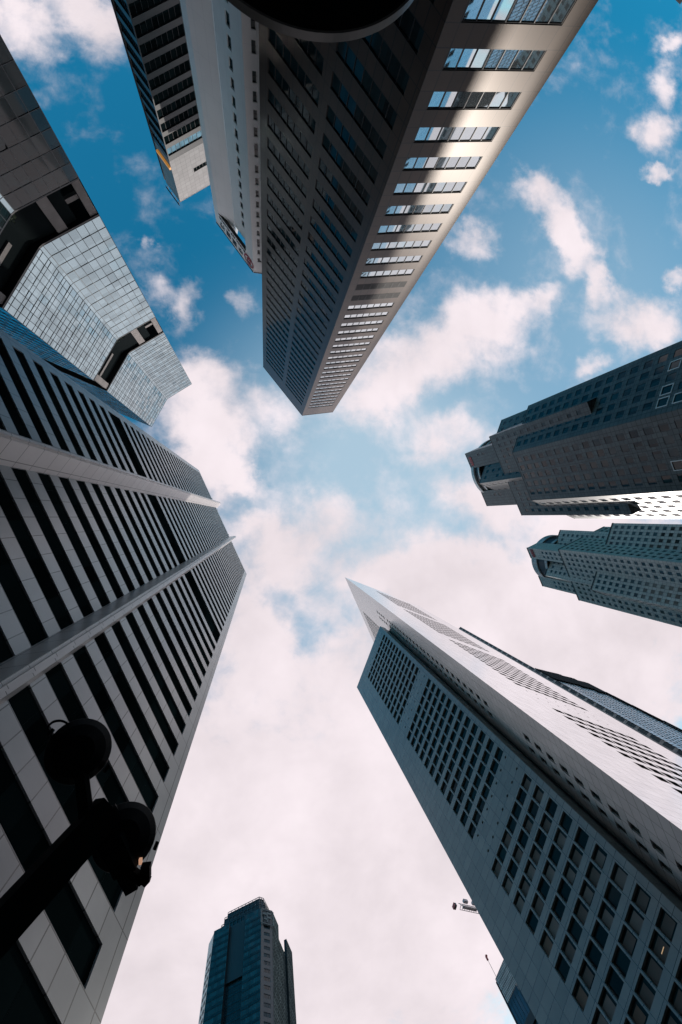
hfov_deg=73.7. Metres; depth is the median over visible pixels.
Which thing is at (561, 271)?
sky
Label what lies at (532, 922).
window
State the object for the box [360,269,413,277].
window
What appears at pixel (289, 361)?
window
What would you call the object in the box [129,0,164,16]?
window
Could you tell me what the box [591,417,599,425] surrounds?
window
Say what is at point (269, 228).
window
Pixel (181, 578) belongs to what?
window
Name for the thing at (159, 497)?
window
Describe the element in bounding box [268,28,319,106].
window
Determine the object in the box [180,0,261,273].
white tower
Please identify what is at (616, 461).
window
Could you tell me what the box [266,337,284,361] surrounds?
window
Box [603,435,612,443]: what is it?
window
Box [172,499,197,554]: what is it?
window
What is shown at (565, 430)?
window
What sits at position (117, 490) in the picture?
window
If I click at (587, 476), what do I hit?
window
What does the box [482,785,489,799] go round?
window
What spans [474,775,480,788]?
window
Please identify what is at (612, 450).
window
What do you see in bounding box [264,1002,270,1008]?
window
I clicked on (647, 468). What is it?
window
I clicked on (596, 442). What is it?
window
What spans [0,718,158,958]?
lamp post
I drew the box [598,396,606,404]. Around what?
window
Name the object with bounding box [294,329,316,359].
window
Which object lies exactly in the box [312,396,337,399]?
window
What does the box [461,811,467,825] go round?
window
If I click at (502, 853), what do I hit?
window
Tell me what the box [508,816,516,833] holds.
window
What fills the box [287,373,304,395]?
window
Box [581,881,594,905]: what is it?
window
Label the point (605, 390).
window
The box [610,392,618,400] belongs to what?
window
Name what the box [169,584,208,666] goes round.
window
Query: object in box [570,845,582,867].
window
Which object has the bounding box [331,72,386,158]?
window
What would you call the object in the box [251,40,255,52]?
window
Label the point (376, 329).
window
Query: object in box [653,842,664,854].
window
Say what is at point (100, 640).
window
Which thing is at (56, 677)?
window
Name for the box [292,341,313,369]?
window
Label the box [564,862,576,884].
window
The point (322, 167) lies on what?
window
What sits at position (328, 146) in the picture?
window
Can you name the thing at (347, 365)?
window
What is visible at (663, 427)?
window
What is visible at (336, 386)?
window
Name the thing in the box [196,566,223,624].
window
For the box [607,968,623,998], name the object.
window
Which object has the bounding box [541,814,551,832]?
window
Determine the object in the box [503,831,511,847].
window
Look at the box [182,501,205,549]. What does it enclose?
window
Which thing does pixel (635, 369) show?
window
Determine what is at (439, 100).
window
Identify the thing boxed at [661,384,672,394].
window
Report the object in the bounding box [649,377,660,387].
window
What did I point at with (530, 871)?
window
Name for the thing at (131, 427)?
window
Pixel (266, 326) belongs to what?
window
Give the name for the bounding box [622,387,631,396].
window
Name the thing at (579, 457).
window
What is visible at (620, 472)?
window
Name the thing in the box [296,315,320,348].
window
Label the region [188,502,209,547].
window
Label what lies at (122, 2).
window
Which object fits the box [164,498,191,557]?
window
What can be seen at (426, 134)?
window
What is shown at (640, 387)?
window
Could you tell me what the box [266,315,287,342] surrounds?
window
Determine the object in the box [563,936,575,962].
window
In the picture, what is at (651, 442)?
window
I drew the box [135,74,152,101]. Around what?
window
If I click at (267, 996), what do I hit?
window
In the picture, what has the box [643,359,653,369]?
window
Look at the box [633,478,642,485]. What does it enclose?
window
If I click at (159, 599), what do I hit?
window
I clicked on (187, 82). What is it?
window
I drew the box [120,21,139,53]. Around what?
window
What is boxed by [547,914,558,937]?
window
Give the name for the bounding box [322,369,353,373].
window
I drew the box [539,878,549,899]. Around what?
window
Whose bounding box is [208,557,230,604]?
window
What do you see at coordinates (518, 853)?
window
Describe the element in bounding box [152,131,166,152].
window
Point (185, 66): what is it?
window
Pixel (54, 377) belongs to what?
window
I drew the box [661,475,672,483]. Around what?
window
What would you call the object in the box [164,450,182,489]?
window
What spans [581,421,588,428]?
window
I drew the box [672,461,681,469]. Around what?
window
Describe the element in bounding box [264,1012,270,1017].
window
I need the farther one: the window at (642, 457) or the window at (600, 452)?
the window at (600, 452)
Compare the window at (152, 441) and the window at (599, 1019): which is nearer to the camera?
the window at (599, 1019)
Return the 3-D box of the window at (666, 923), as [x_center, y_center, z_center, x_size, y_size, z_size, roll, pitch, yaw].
[41.146,51.933,57.218,0.883,2.400,2.327,4,-91,-9]
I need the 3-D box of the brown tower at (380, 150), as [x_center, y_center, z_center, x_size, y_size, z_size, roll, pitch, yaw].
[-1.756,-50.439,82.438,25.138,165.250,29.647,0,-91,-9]
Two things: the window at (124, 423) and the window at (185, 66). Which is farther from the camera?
the window at (185, 66)
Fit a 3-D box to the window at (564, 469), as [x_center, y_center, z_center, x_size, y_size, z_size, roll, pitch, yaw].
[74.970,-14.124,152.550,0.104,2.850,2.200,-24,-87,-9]
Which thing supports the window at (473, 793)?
in the prism tower at (552, 812)
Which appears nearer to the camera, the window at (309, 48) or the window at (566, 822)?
the window at (309, 48)
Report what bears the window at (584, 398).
in the star tower at (607, 445)
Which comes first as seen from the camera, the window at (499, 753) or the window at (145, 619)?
the window at (145, 619)
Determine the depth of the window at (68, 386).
56.73 m
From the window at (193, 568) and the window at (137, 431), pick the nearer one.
the window at (193, 568)
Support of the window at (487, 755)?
in the prism tower at (552, 812)
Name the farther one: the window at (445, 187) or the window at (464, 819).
the window at (464, 819)
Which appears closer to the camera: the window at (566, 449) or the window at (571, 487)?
the window at (566, 449)
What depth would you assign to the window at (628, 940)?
60.77 m
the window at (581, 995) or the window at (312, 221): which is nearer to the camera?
the window at (581, 995)
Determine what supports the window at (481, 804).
in the prism tower at (552, 812)
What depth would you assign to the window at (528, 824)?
83.86 m
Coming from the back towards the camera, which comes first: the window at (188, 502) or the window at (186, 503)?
the window at (188, 502)
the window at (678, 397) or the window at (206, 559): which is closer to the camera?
the window at (206, 559)
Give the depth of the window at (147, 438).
94.84 m
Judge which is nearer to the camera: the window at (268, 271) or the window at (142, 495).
the window at (142, 495)
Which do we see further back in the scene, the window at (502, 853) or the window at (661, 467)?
the window at (661, 467)
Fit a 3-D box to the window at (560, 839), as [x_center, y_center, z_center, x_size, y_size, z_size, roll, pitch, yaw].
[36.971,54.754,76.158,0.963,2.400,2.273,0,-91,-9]
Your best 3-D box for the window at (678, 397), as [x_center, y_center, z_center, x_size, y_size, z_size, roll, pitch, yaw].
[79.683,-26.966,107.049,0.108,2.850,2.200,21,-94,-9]
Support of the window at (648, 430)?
in the star tower at (607, 445)
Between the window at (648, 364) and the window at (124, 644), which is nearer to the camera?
the window at (124, 644)
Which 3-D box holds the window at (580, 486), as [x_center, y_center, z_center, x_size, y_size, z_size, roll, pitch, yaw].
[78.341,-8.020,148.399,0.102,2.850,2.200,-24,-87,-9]
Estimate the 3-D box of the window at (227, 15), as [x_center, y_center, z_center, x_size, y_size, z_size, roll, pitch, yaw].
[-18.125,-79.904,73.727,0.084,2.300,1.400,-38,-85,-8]
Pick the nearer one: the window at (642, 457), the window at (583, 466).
the window at (642, 457)
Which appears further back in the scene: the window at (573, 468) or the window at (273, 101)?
the window at (573, 468)
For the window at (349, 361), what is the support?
in the brown tower at (380, 150)
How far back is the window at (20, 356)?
45.27 m
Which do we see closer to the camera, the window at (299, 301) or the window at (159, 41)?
the window at (299, 301)
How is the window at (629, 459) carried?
in the star tower at (607, 445)
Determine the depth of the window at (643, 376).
121.38 m
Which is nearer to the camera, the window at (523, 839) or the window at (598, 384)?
the window at (523, 839)
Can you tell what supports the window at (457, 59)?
in the brown tower at (380, 150)
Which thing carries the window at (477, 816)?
in the prism tower at (552, 812)
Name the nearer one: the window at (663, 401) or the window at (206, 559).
the window at (206, 559)
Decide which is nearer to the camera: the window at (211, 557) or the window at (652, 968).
the window at (652, 968)
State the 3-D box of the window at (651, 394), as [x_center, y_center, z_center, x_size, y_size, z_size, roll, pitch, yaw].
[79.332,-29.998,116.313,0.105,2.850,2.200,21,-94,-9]
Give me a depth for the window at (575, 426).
143.35 m
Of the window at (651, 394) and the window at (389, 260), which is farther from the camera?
the window at (651, 394)
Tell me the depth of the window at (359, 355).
106.54 m
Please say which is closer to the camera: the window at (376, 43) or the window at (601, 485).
the window at (376, 43)
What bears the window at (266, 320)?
in the brown tower at (380, 150)
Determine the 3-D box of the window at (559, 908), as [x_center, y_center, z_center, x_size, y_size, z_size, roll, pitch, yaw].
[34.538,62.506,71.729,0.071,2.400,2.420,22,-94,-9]
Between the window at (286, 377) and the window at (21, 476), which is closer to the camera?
the window at (21, 476)
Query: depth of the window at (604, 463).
134.57 m
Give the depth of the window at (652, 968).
56.94 m
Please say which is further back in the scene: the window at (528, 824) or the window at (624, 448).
the window at (624, 448)
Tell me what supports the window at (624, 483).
in the star tower at (607, 445)
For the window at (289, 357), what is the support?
in the brown tower at (380, 150)
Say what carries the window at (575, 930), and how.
in the prism tower at (552, 812)
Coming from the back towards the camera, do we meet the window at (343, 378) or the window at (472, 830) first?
the window at (343, 378)
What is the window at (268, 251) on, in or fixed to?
in the brown tower at (380, 150)
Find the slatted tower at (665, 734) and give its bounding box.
[459,627,681,756]
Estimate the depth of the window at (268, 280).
100.52 m
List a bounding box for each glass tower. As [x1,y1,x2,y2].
[0,35,191,426]
[198,897,296,1023]
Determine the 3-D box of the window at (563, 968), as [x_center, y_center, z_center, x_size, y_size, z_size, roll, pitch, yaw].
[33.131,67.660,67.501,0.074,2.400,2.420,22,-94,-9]
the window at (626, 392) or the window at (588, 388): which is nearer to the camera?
the window at (626, 392)
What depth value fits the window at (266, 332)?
129.66 m
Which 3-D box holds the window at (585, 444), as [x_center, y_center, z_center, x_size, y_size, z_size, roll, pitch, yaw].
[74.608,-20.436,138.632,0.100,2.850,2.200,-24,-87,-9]
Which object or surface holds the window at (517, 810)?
in the prism tower at (552, 812)
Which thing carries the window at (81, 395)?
in the striped tower at (123, 574)
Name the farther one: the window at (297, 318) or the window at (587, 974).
the window at (297, 318)
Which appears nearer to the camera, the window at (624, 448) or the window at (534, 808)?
the window at (534, 808)
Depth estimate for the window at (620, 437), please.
125.14 m
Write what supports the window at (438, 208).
in the brown tower at (380, 150)
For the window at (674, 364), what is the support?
in the star tower at (607, 445)
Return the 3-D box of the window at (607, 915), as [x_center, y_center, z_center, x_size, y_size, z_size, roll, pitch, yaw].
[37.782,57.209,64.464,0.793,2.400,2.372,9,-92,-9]
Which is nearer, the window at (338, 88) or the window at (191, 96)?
the window at (338, 88)
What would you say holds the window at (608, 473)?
in the star tower at (607, 445)
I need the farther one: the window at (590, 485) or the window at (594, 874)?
the window at (590, 485)
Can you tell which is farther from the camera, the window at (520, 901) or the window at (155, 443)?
the window at (155, 443)
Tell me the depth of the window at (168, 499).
88.06 m
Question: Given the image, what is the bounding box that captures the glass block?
[495,960,537,1023]
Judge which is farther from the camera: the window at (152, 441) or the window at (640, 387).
the window at (640, 387)
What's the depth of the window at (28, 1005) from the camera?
16.98 m
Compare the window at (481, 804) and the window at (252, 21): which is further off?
the window at (481, 804)
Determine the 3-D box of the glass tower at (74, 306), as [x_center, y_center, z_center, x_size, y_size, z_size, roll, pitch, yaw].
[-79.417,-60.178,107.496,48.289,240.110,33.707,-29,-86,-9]
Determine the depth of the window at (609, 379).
135.19 m
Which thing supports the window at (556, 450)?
in the star tower at (607, 445)
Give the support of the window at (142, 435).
in the striped tower at (123, 574)
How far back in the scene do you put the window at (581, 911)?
68.26 m
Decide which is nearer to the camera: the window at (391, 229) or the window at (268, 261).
the window at (391, 229)
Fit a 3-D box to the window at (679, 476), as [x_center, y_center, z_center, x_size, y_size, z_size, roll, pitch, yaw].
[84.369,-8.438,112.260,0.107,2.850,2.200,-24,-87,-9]
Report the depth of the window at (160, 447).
106.30 m
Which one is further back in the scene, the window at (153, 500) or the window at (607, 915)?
the window at (153, 500)
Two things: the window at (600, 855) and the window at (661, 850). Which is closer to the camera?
the window at (661, 850)
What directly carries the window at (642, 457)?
in the star tower at (607, 445)
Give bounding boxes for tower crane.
[452,899,478,913]
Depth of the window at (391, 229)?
59.22 m
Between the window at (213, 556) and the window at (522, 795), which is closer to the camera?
the window at (522, 795)
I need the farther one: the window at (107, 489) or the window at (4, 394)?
the window at (107, 489)
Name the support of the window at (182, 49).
in the banded tower at (153, 35)
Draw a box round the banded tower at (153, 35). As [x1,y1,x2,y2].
[111,0,209,205]
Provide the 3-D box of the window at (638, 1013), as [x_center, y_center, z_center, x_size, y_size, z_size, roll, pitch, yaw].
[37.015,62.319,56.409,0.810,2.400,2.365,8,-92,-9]
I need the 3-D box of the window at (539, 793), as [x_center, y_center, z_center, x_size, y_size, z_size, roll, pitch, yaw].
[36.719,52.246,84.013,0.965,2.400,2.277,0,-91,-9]
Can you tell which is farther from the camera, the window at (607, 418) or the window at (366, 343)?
the window at (607, 418)
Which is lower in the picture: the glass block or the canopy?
the glass block
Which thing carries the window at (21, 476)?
in the striped tower at (123, 574)
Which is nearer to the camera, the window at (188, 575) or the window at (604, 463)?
the window at (188, 575)
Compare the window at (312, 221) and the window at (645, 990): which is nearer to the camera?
the window at (645, 990)
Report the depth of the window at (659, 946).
57.16 m
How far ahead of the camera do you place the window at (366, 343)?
99.25 m
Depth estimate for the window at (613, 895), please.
64.85 m
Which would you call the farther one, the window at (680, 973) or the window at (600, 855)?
the window at (600, 855)
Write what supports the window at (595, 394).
in the star tower at (607, 445)
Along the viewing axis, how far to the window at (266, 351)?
144.26 m
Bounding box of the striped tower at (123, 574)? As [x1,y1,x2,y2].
[0,329,246,1023]
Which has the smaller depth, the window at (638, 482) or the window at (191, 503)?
the window at (191, 503)
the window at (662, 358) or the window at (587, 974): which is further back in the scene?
the window at (662, 358)
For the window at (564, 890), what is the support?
in the prism tower at (552, 812)
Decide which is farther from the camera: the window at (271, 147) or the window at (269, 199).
the window at (269, 199)
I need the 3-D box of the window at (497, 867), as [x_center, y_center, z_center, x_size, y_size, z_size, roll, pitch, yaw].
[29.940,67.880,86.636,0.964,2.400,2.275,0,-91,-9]
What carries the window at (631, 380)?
in the star tower at (607, 445)
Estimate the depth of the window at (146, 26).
95.38 m
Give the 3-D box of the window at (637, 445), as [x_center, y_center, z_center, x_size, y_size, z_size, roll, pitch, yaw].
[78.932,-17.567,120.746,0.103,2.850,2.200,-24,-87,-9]
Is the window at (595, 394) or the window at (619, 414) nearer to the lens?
the window at (619, 414)
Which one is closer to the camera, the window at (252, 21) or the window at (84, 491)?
the window at (84, 491)
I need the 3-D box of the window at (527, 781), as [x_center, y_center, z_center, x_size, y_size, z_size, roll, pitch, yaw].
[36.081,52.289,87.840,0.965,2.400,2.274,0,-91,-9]
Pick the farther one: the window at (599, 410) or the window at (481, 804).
the window at (599, 410)
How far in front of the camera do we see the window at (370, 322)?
88.29 m
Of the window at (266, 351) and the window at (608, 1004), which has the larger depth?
the window at (266, 351)
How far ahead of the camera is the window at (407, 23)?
36.30 m
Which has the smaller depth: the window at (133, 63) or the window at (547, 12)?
the window at (547, 12)
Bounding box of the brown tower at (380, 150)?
[259,0,597,415]
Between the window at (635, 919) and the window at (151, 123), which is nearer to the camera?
the window at (635, 919)
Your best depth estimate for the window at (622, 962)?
60.62 m
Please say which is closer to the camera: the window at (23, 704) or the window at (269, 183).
the window at (23, 704)
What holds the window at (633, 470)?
in the star tower at (607, 445)
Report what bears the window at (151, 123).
in the banded tower at (153, 35)
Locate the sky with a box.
[0,0,681,1023]
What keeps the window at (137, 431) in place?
in the striped tower at (123, 574)
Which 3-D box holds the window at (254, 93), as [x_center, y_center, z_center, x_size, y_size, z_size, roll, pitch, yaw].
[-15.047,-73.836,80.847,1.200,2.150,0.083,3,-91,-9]
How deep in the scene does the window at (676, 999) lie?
53.61 m
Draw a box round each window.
[0,340,50,445]
[0,376,29,438]
[0,421,243,1023]
[0,475,72,629]
[0,544,46,645]
[0,748,99,986]
[8,686,121,910]
[12,468,92,616]
[13,348,68,451]
[33,361,83,456]
[38,473,108,606]
[45,664,126,804]
[51,373,95,460]
[59,477,122,598]
[65,383,106,463]
[73,646,156,811]
[77,481,133,591]
[78,392,116,467]
[89,399,125,470]
[92,484,143,585]
[94,633,167,780]
[100,406,132,472]
[104,486,151,580]
[109,412,145,476]
[111,622,176,754]
[114,1,134,34]
[115,488,159,576]
[119,0,128,13]
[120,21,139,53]
[124,423,151,478]
[125,490,165,572]
[125,613,184,733]
[126,41,144,71]
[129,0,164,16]
[131,59,148,86]
[131,427,156,480]
[133,492,171,569]
[134,3,181,37]
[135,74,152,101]
[137,431,161,482]
[137,605,190,715]
[139,23,184,55]
[140,90,156,115]
[140,493,176,566]
[142,435,165,483]
[144,42,187,73]
[144,104,159,128]
[147,438,169,484]
[147,494,184,563]
[147,599,195,700]
[148,118,163,141]
[149,59,190,89]
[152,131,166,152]
[152,441,173,486]
[153,76,192,104]
[155,443,176,487]
[156,593,200,687]
[157,90,195,118]
[159,497,188,559]
[160,105,197,131]
[160,447,179,488]
[163,588,204,675]
[164,118,199,143]
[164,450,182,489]
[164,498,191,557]
[167,130,201,154]
[168,499,195,555]
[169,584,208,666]
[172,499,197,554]
[175,580,211,656]
[176,500,200,552]
[179,501,202,550]
[180,577,214,649]
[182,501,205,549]
[184,571,219,642]
[186,503,207,548]
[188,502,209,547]
[191,503,210,545]
[192,568,221,629]
[193,162,206,170]
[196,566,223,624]
[199,564,224,620]
[201,562,226,616]
[204,560,227,611]
[206,559,229,608]
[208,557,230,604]
[211,557,231,601]
[213,556,232,598]
[214,553,234,596]
[226,11,229,25]
[228,35,231,49]
[251,19,254,28]
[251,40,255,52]
[252,71,256,82]
[253,91,256,101]
[253,110,256,119]
[254,143,257,156]
[264,993,270,998]
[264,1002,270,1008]
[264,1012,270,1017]
[266,0,434,403]
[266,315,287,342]
[266,320,286,347]
[266,326,285,352]
[266,332,285,357]
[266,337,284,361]
[266,342,284,365]
[266,346,283,369]
[266,351,283,373]
[267,177,302,229]
[267,194,300,242]
[267,209,298,255]
[267,223,297,266]
[267,236,295,277]
[267,248,294,287]
[267,259,293,295]
[267,269,292,303]
[267,278,291,311]
[267,286,290,318]
[267,294,289,325]
[267,302,288,331]
[267,309,287,336]
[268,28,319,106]
[268,58,315,132]
[268,88,311,156]
[268,115,309,178]
[268,138,306,197]
[268,159,304,214]
[286,377,303,398]
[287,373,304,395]
[288,365,306,388]
[288,369,305,392]
[289,357,309,381]
[289,361,307,385]
[290,351,310,378]
[291,346,311,373]
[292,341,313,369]
[293,335,315,364]
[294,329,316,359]
[295,38,323,74]
[295,322,318,354]
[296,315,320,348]
[297,307,322,342]
[298,299,324,335]
[299,291,327,328]
[301,280,329,320]
[302,270,332,312]
[304,259,335,302]
[306,246,339,293]
[308,232,343,281]
[310,216,347,269]
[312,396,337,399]
[313,200,352,256]
[313,393,339,396]
[315,180,357,241]
[315,389,341,392]
[316,386,343,389]
[317,382,345,385]
[318,158,363,224]
[318,378,348,382]
[320,374,350,378]
[322,134,369,205]
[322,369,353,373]
[324,365,356,369]
[326,105,377,183]
[326,359,359,364]
[328,354,362,359]
[330,348,366,353]
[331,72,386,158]
[332,342,369,347]
[335,335,374,341]
[336,42,396,128]
[337,328,378,334]
[341,320,383,326]
[344,312,387,318]
[347,303,393,309]
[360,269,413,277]
[363,32,409,94]
[365,255,422,264]
[369,626,647,1023]
[371,240,431,250]
[377,223,441,233]
[385,204,453,215]
[393,182,466,194]
[394,8,423,52]
[402,156,481,170]
[414,127,499,141]
[427,92,520,108]
[442,48,545,70]
[461,0,575,24]
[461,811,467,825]
[465,800,472,812]
[469,823,475,837]
[470,787,476,801]
[473,811,480,824]
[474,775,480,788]
[477,388,681,516]
[478,763,485,775]
[478,798,484,812]
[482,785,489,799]
[483,751,489,764]
[487,773,493,786]
[491,760,498,773]
[493,859,501,876]
[496,748,502,761]
[498,845,506,862]
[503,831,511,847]
[503,875,512,893]
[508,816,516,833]
[509,860,517,878]
[513,802,521,818]
[514,845,522,863]
[515,892,524,912]
[518,788,526,804]
[519,830,528,848]
[520,876,530,896]
[522,774,531,790]
[524,816,533,833]
[525,860,535,880]
[527,910,537,932]
[529,801,538,817]
[531,845,540,864]
[533,894,543,915]
[534,786,543,802]
[536,829,546,848]
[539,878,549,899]
[541,525,681,623]
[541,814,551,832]
[541,931,552,955]
[544,861,555,882]
[545,450,551,456]
[546,799,557,817]
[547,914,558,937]
[549,845,560,865]
[553,896,564,919]
[554,448,560,454]
[555,828,566,849]
[556,954,569,981]
[557,457,564,463]
[559,879,570,902]
[561,467,568,472]
[561,813,571,832]
[562,446,569,452]
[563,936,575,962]
[564,476,571,481]
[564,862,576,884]
[566,455,573,462]
[568,485,575,491]
[569,917,582,943]
[570,465,577,471]
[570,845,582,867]
[571,424,578,430]
[572,443,579,450]
[573,475,581,480]
[574,980,588,1009]
[575,453,583,460]
[575,899,588,923]
[576,828,588,849]
[577,484,584,490]
[579,463,587,469]
[580,961,595,989]
[581,394,588,401]
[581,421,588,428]
[581,441,589,448]
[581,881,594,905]
[583,473,591,479]
[584,384,591,392]
[585,451,593,458]
[587,483,594,489]
[587,862,600,887]
[587,940,601,969]
[589,461,597,468]
[591,390,598,398]
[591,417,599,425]
[592,438,600,446]
[593,472,601,478]
[593,844,606,868]
[593,922,608,949]
[593,1009,607,1023]
[594,380,602,388]
[595,407,603,414]
[596,449,604,456]
[597,482,605,488]
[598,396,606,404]
[599,902,614,928]
[600,460,609,466]
[600,988,616,1020]
[602,386,610,394]
[603,414,611,421]
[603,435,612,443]
[604,470,613,477]
[605,375,613,383]
[606,403,615,411]
[606,882,621,909]
[607,447,616,454]
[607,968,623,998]
[608,481,617,487]
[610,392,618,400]
[612,458,621,465]
[612,864,627,889]
[613,381,622,390]
[613,946,630,977]
[615,410,624,418]
[615,433,625,441]
[616,469,625,476]
[617,370,626,379]
[619,398,628,407]
[620,444,629,452]
[620,479,629,486]
[620,926,637,955]
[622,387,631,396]
[624,455,634,463]
[626,376,635,385]
[627,906,643,934]
[628,406,637,414]
[628,429,638,438]
[628,467,638,474]
[629,365,639,374]
[629,997,648,1023]
[632,394,641,403]
[633,441,643,449]
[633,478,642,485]
[633,885,650,913]
[635,382,645,392]
[636,975,655,1008]
[637,453,648,461]
[639,371,649,380]
[642,401,652,411]
[642,426,653,435]
[642,465,652,473]
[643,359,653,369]
[643,953,662,986]
[646,389,656,399]
[646,477,656,484]
[647,438,658,447]
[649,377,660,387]
[650,931,669,963]
[652,450,663,459]
[653,365,664,375]
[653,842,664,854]
[656,463,667,471]
[657,353,668,363]
[657,397,668,406]
[657,422,669,432]
[657,909,676,940]
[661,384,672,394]
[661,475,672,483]
[661,861,672,874]
[662,435,674,444]
[663,1007,681,1023]
[665,371,676,382]
[667,448,679,457]
[669,359,680,369]
[670,984,681,1015]
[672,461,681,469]
[673,348,681,357]
[673,393,681,402]
[674,419,681,428]
[676,474,681,481]
[678,965,681,982]
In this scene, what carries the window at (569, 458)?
in the star tower at (607, 445)
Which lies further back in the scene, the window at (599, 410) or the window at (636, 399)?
the window at (599, 410)
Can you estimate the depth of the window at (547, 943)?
71.52 m
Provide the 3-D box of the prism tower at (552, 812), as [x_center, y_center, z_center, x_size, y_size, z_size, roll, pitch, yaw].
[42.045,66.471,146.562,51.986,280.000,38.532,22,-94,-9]
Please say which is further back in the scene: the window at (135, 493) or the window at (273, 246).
the window at (273, 246)
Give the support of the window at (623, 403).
in the star tower at (607, 445)
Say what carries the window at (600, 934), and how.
in the prism tower at (552, 812)
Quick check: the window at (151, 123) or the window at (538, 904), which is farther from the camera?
the window at (151, 123)
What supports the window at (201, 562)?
in the striped tower at (123, 574)
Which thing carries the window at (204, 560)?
in the striped tower at (123, 574)
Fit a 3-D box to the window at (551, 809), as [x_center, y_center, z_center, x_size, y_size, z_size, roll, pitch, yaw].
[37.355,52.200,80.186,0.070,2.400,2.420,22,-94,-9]
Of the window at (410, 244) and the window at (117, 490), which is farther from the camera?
the window at (410, 244)
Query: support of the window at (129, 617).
in the striped tower at (123, 574)
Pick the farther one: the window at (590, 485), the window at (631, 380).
the window at (590, 485)
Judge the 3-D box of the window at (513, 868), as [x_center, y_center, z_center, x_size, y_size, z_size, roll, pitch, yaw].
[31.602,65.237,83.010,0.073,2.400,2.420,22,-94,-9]
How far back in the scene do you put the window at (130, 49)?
102.32 m
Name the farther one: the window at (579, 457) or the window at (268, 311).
the window at (579, 457)
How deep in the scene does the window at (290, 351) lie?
123.33 m
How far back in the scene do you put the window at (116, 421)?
73.72 m
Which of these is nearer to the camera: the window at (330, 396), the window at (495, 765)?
the window at (495, 765)
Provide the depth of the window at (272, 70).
53.16 m
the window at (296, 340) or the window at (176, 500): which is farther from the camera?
the window at (296, 340)
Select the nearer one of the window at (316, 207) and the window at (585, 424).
the window at (316, 207)
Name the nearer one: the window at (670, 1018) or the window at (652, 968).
the window at (670, 1018)
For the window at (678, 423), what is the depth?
107.64 m
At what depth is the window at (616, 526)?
104.57 m
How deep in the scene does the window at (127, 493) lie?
61.37 m
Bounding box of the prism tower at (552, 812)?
[345,577,681,1023]
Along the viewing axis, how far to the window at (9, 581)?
27.33 m
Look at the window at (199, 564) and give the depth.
88.88 m
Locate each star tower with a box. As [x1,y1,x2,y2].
[465,341,681,518]
[527,523,681,626]
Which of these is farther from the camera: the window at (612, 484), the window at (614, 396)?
the window at (612, 484)
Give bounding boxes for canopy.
[227,0,413,42]
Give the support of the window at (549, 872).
in the prism tower at (552, 812)
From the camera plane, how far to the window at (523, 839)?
83.66 m
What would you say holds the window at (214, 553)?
in the striped tower at (123, 574)
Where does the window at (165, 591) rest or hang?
in the striped tower at (123, 574)
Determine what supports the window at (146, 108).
in the banded tower at (153, 35)
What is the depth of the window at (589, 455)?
138.97 m
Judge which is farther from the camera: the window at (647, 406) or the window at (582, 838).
the window at (647, 406)
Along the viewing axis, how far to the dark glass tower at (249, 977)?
214.34 m
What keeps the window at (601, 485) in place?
in the star tower at (607, 445)
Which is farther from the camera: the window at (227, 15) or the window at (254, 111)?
the window at (254, 111)

